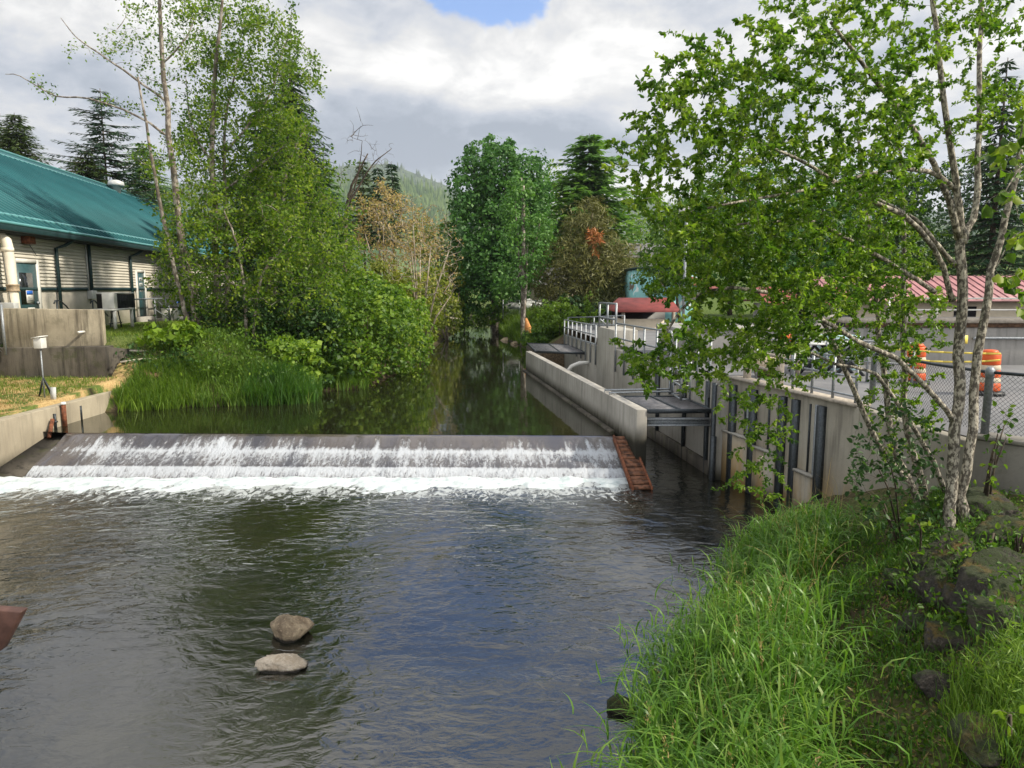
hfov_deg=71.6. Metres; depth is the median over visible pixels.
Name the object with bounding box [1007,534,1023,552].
bramble sprig
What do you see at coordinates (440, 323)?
leafy thicket
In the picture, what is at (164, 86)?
alder tree
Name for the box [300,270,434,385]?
leafy thicket
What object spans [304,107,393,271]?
bare tree
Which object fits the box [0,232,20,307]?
duct pipe
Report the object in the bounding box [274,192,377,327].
alder tree
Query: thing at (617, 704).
river rock
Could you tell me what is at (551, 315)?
bank shrub
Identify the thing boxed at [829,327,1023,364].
plaza wall
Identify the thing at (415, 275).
dry thicket
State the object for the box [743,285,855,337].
red roof building
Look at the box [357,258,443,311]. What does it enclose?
leafy thicket
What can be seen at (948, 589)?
bank rock
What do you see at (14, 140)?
cedar tree
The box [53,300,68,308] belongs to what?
handrail
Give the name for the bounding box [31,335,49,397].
gauge box
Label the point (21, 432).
bank wall
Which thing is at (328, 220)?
alder tree
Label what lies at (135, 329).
lawn grass
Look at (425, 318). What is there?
leafy thicket
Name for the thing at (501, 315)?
bank shrub
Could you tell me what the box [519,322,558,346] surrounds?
bank shrub
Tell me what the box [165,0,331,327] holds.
alder tree
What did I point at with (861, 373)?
trestle table
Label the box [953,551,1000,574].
bank rock
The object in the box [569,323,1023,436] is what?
pavement
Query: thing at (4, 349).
chain link fence
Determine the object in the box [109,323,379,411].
bank grass
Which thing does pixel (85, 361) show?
retaining wall
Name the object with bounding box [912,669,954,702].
bank rock
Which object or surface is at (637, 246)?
grey roof house
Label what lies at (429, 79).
sky
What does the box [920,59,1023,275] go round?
fir tree
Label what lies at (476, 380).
upstream water
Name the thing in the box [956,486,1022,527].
bank rock
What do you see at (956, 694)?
fine grass
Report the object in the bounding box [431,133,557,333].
maple tree
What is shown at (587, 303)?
bank shrub
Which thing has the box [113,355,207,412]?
bright bank grass
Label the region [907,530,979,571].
bank rock
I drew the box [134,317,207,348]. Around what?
knotweed
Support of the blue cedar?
on the ground at (102, 386)
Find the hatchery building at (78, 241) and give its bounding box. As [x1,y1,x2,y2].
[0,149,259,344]
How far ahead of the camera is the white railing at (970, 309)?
18.84 m
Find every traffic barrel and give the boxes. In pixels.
[898,344,929,384]
[968,349,1005,396]
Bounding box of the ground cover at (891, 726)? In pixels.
[790,486,1023,767]
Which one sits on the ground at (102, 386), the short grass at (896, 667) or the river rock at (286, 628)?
the short grass at (896, 667)
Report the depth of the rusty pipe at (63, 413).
19.34 m
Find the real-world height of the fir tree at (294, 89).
14.100 m
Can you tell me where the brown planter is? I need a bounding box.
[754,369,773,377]
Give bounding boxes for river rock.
[254,653,308,673]
[270,614,314,642]
[607,694,635,716]
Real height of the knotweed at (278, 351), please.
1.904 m
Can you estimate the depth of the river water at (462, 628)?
9.81 m
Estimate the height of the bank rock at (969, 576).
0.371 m
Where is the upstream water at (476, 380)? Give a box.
[43,321,616,435]
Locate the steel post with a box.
[707,376,728,480]
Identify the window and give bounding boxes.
[836,308,855,326]
[953,306,976,316]
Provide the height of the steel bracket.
0.420 m
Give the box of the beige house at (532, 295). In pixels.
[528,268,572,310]
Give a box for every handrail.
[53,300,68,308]
[90,300,108,316]
[755,338,914,385]
[791,351,859,402]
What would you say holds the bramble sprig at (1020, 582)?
on the bank rock at (969, 576)
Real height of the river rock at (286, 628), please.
0.443 m
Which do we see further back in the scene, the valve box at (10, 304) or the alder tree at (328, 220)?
the alder tree at (328, 220)
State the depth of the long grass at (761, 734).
6.24 m
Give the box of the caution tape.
[899,349,1000,362]
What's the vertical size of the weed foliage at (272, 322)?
3.505 m
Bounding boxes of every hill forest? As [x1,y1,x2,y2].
[128,159,1019,239]
[188,174,1021,264]
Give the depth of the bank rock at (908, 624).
6.62 m
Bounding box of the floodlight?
[678,206,688,320]
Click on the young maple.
(535, 239)
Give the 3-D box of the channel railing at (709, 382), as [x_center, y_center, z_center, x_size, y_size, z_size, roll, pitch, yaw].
[4.591,-0.493,18.144,0.053,1.382,2.372,-1,8,-7]
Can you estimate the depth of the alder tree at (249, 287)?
26.01 m
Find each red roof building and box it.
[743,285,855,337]
[814,275,1023,326]
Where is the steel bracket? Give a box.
[53,414,57,427]
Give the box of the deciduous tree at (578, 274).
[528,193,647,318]
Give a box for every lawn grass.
[0,375,116,412]
[105,319,310,355]
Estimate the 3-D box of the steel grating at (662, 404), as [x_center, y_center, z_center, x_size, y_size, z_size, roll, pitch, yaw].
[3.810,0.498,17.883,1.626,0.105,2.321,-1,8,-6]
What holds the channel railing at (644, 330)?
attached to the channel wall at (689, 444)
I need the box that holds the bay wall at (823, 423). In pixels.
[721,375,966,506]
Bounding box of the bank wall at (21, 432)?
[0,391,110,466]
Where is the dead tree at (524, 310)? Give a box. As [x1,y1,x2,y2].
[520,243,527,344]
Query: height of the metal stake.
0.450 m
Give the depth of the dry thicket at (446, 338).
51.49 m
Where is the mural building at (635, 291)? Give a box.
[622,267,717,321]
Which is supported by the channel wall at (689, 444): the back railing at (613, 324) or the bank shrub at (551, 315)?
the back railing at (613, 324)
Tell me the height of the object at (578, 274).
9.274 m
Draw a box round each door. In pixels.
[16,262,39,308]
[137,272,145,315]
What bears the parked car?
on the ground at (102, 386)
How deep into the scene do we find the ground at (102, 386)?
8.80 m
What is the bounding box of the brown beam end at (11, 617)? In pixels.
[0,605,27,650]
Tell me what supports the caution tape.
attached to the traffic barrel at (996, 365)
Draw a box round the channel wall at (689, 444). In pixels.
[526,326,712,474]
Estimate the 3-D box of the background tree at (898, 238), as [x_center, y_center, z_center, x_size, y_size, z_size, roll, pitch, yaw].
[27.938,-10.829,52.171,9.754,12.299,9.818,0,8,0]
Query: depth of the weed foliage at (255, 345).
23.57 m
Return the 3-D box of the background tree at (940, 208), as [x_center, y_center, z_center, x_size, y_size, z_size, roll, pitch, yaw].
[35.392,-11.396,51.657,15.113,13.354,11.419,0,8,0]
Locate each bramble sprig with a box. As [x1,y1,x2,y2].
[986,522,1000,546]
[991,705,1023,747]
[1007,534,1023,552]
[1015,577,1023,585]
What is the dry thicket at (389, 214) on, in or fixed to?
on the ground at (102, 386)
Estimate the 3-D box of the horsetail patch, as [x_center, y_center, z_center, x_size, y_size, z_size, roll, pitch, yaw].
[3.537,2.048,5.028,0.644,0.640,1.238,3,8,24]
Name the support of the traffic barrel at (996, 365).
on the pavement
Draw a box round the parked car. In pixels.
[503,298,540,308]
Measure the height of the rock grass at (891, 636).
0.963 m
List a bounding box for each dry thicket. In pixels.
[350,177,446,305]
[371,193,463,349]
[431,277,460,340]
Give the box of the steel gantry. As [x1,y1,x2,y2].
[598,302,616,327]
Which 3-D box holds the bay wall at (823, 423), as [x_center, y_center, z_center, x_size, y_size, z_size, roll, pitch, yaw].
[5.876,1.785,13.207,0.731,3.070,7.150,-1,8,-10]
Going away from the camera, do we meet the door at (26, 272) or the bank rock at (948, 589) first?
the bank rock at (948, 589)
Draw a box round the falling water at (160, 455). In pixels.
[25,433,625,478]
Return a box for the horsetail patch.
[959,612,1023,717]
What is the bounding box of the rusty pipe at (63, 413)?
[60,402,67,425]
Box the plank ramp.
[612,435,652,490]
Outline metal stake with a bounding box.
[50,387,55,399]
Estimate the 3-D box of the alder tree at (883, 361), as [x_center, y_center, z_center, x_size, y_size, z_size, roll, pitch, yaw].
[3.949,-0.830,8.696,4.177,5.410,1.809,-4,9,-29]
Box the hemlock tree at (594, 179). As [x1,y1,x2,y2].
[504,133,655,285]
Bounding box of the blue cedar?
[37,88,172,208]
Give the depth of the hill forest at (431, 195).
1206.05 m
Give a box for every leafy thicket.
[258,267,354,384]
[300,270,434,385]
[336,268,437,359]
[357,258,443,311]
[406,217,470,308]
[406,258,463,341]
[431,270,485,332]
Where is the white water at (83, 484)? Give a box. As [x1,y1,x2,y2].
[0,476,627,493]
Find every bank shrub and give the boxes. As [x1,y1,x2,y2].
[474,302,511,327]
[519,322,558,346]
[532,297,585,340]
[542,293,612,321]
[579,291,605,323]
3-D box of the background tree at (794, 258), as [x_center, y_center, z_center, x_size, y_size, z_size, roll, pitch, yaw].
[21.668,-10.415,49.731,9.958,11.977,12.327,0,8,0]
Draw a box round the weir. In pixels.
[0,432,66,476]
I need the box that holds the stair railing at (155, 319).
[135,298,181,322]
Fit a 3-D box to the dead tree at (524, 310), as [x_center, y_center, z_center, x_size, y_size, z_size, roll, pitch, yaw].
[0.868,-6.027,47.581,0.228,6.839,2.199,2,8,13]
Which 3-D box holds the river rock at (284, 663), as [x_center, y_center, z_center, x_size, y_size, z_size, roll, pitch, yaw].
[-2.725,3.340,8.442,0.604,0.220,0.365,0,8,0]
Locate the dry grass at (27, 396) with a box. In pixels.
[0,378,67,414]
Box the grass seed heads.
[623,458,853,766]
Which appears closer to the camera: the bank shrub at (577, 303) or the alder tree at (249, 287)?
the alder tree at (249, 287)
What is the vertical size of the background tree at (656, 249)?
7.820 m
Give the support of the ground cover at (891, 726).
on the ground at (102, 386)
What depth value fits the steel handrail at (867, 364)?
15.64 m
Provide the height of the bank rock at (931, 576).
0.458 m
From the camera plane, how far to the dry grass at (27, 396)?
19.77 m
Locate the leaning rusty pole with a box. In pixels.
[47,418,54,438]
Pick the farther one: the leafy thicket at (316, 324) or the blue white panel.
the blue white panel
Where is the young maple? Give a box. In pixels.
[487,169,557,331]
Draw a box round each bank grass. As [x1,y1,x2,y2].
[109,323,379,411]
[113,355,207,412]
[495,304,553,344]
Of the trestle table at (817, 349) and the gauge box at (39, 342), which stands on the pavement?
the trestle table at (817, 349)
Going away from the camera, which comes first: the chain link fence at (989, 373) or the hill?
the chain link fence at (989, 373)
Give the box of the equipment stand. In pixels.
[99,308,133,330]
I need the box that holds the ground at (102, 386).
[0,252,1023,767]
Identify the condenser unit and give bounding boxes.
[95,292,134,308]
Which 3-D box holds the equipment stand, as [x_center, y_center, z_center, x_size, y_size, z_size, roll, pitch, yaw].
[-16.004,-2.584,28.530,0.900,0.899,1.898,-1,8,-7]
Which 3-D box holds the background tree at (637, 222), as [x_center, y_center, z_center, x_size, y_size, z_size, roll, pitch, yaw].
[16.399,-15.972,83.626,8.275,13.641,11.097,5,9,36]
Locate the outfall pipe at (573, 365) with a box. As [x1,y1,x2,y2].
[567,361,588,370]
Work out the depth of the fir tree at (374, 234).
75.91 m
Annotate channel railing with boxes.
[564,319,596,364]
[614,322,672,394]
[674,338,711,397]
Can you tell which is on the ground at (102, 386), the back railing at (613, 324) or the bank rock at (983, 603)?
the bank rock at (983, 603)
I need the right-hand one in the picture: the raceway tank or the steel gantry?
the raceway tank
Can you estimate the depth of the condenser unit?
27.94 m
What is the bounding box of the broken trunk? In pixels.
[525,318,530,337]
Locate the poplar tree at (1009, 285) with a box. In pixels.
[968,99,1023,319]
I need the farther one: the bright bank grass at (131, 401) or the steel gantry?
the steel gantry
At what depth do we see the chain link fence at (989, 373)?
9.49 m
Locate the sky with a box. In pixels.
[0,0,1023,210]
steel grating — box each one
[527,343,584,354]
[621,395,710,413]
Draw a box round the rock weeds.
[854,483,1023,649]
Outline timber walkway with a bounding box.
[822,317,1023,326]
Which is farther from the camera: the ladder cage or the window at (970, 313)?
the window at (970, 313)
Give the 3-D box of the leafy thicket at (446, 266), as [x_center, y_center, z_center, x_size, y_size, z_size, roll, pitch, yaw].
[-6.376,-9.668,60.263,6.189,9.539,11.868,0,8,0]
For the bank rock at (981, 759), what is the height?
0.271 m
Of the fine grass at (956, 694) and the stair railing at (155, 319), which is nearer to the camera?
the fine grass at (956, 694)
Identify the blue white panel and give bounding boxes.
[663,296,675,319]
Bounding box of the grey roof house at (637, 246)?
[606,243,664,300]
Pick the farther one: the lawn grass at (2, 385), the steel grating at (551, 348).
the steel grating at (551, 348)
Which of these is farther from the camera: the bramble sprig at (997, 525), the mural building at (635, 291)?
the mural building at (635, 291)
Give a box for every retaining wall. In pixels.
[0,345,133,377]
[3,308,106,346]
[970,432,1023,494]
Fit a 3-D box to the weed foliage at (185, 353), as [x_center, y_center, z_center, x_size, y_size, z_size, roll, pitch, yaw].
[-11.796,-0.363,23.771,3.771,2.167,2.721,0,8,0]
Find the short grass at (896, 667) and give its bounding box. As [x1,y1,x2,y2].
[785,481,1023,767]
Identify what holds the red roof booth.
on the pavement
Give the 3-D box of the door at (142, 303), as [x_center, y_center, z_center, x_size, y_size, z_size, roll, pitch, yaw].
[-18.525,-4.474,35.482,0.061,2.150,0.900,-1,8,-7]
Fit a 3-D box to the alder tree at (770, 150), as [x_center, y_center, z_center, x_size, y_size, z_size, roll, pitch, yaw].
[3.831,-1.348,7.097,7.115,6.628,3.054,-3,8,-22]
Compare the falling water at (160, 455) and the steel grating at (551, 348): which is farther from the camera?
the steel grating at (551, 348)
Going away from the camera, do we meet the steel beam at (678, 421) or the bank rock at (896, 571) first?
the bank rock at (896, 571)
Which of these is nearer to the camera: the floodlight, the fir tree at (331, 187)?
the floodlight
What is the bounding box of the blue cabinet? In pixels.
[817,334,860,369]
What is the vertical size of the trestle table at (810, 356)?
0.760 m
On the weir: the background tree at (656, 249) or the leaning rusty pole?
the leaning rusty pole
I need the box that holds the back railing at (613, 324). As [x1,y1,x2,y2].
[567,315,624,333]
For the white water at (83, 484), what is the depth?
16.32 m
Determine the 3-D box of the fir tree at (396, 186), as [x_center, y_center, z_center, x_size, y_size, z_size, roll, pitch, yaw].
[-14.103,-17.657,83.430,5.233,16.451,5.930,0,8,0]
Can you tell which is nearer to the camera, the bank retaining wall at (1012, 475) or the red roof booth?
the bank retaining wall at (1012, 475)
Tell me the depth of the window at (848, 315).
35.53 m
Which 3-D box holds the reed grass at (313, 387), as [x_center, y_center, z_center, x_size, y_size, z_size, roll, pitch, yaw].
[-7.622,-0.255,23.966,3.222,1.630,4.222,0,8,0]
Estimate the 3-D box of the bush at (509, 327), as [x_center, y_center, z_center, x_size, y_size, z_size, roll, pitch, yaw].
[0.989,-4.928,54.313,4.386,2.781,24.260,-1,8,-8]
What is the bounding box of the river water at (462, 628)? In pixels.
[0,436,776,767]
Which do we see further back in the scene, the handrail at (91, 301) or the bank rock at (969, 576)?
the handrail at (91, 301)
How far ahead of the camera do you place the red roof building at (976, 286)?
35.55 m
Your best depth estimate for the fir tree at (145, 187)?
54.03 m
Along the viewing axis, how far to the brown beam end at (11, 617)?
3.17 m
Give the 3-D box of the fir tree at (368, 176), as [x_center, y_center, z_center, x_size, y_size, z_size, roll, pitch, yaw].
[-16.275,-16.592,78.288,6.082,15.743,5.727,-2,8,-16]
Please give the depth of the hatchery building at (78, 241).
30.91 m
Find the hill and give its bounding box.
[231,184,804,287]
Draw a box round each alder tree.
[7,0,224,327]
[127,77,234,322]
[142,186,359,342]
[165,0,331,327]
[241,102,367,326]
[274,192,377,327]
[600,0,1023,532]
[711,98,962,515]
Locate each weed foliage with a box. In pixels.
[115,342,207,382]
[132,315,330,388]
[177,291,343,360]
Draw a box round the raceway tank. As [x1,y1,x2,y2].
[656,323,781,363]
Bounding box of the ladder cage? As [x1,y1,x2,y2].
[671,355,691,400]
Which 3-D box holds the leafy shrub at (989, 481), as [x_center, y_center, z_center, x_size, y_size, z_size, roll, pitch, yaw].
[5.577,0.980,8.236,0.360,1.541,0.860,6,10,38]
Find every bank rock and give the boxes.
[882,568,912,593]
[897,609,930,632]
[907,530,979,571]
[907,566,953,610]
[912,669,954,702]
[923,620,975,656]
[938,582,955,615]
[947,711,1013,767]
[948,564,1023,615]
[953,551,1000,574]
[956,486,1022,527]
[964,595,1023,641]
[968,515,1023,547]
[978,546,1023,576]
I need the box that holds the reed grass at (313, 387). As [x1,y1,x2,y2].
[233,356,329,405]
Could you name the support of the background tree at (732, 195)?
on the ground at (102, 386)
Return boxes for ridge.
[155,164,1023,240]
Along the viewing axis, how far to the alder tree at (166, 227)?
25.44 m
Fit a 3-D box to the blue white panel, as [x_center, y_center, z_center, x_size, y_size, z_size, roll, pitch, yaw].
[8.811,-3.799,39.908,0.700,2.283,0.120,0,8,0]
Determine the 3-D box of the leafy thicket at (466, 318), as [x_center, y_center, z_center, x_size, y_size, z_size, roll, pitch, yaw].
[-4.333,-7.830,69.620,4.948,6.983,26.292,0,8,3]
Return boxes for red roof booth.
[609,298,678,329]
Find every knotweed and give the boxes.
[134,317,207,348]
[266,335,329,380]
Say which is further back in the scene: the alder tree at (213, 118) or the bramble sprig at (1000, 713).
the alder tree at (213, 118)
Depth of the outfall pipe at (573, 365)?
30.47 m
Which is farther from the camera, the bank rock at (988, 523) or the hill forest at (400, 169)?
the hill forest at (400, 169)
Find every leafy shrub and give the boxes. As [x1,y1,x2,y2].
[843,397,946,543]
[899,513,946,565]
[973,400,1017,496]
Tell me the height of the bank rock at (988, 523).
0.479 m
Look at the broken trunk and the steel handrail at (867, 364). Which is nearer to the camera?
the steel handrail at (867, 364)
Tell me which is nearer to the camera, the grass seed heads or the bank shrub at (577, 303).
the grass seed heads
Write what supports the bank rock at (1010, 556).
on the ground at (102, 386)
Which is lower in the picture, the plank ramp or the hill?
the plank ramp
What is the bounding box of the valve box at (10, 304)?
[0,300,18,307]
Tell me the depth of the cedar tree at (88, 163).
48.34 m
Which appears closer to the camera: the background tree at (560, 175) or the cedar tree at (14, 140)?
the cedar tree at (14, 140)
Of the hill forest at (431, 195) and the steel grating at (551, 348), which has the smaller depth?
the steel grating at (551, 348)
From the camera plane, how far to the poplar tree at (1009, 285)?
7.01 m
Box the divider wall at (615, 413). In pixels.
[522,351,646,468]
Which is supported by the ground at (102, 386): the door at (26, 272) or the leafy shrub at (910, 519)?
the leafy shrub at (910, 519)
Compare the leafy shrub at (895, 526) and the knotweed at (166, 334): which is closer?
the leafy shrub at (895, 526)
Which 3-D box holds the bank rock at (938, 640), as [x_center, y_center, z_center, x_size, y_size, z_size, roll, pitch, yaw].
[3.771,2.178,6.012,0.510,0.264,0.360,5,9,33]
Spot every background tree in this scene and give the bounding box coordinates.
[532,158,562,266]
[622,191,677,242]
[629,190,737,322]
[668,160,803,315]
[751,153,895,286]
[843,154,964,275]
[897,148,1023,275]
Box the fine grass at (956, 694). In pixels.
[932,635,1023,767]
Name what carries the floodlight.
on the pavement
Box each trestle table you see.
[788,342,825,373]
[807,340,847,369]
[825,343,864,375]
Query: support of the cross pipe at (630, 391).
attached to the divider wall at (615, 413)
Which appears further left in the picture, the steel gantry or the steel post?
the steel gantry
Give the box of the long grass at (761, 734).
[549,484,926,767]
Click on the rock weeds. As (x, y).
(978, 626)
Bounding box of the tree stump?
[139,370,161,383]
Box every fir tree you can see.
[112,143,190,214]
[172,102,341,317]
[232,60,367,317]
[306,162,374,297]
[344,162,384,282]
[358,168,404,274]
[372,164,413,267]
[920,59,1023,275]
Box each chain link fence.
[0,304,6,354]
[503,300,540,318]
[869,351,1023,436]
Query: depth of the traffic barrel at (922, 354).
15.10 m
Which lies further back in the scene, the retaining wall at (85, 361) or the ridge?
the ridge
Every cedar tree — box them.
[0,114,52,164]
[59,152,114,183]
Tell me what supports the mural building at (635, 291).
on the ground at (102, 386)
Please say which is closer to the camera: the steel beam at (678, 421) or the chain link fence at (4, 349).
the steel beam at (678, 421)
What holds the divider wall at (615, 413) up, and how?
on the ground at (102, 386)
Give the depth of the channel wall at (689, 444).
21.73 m
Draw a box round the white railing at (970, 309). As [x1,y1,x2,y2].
[888,298,1017,318]
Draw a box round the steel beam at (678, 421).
[647,417,710,425]
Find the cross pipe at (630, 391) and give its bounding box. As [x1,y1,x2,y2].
[604,368,673,394]
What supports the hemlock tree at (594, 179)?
on the ground at (102, 386)
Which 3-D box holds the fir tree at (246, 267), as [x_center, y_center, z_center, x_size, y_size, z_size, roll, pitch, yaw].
[-13.023,-8.926,37.074,8.897,11.722,9.571,0,8,0]
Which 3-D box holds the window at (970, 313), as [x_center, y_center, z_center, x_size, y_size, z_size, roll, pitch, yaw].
[22.650,-3.130,35.578,1.100,1.500,0.040,0,8,0]
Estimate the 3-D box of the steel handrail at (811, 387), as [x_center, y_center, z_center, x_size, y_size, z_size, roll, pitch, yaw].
[5.820,-0.177,13.293,0.048,0.798,1.892,-2,8,-12]

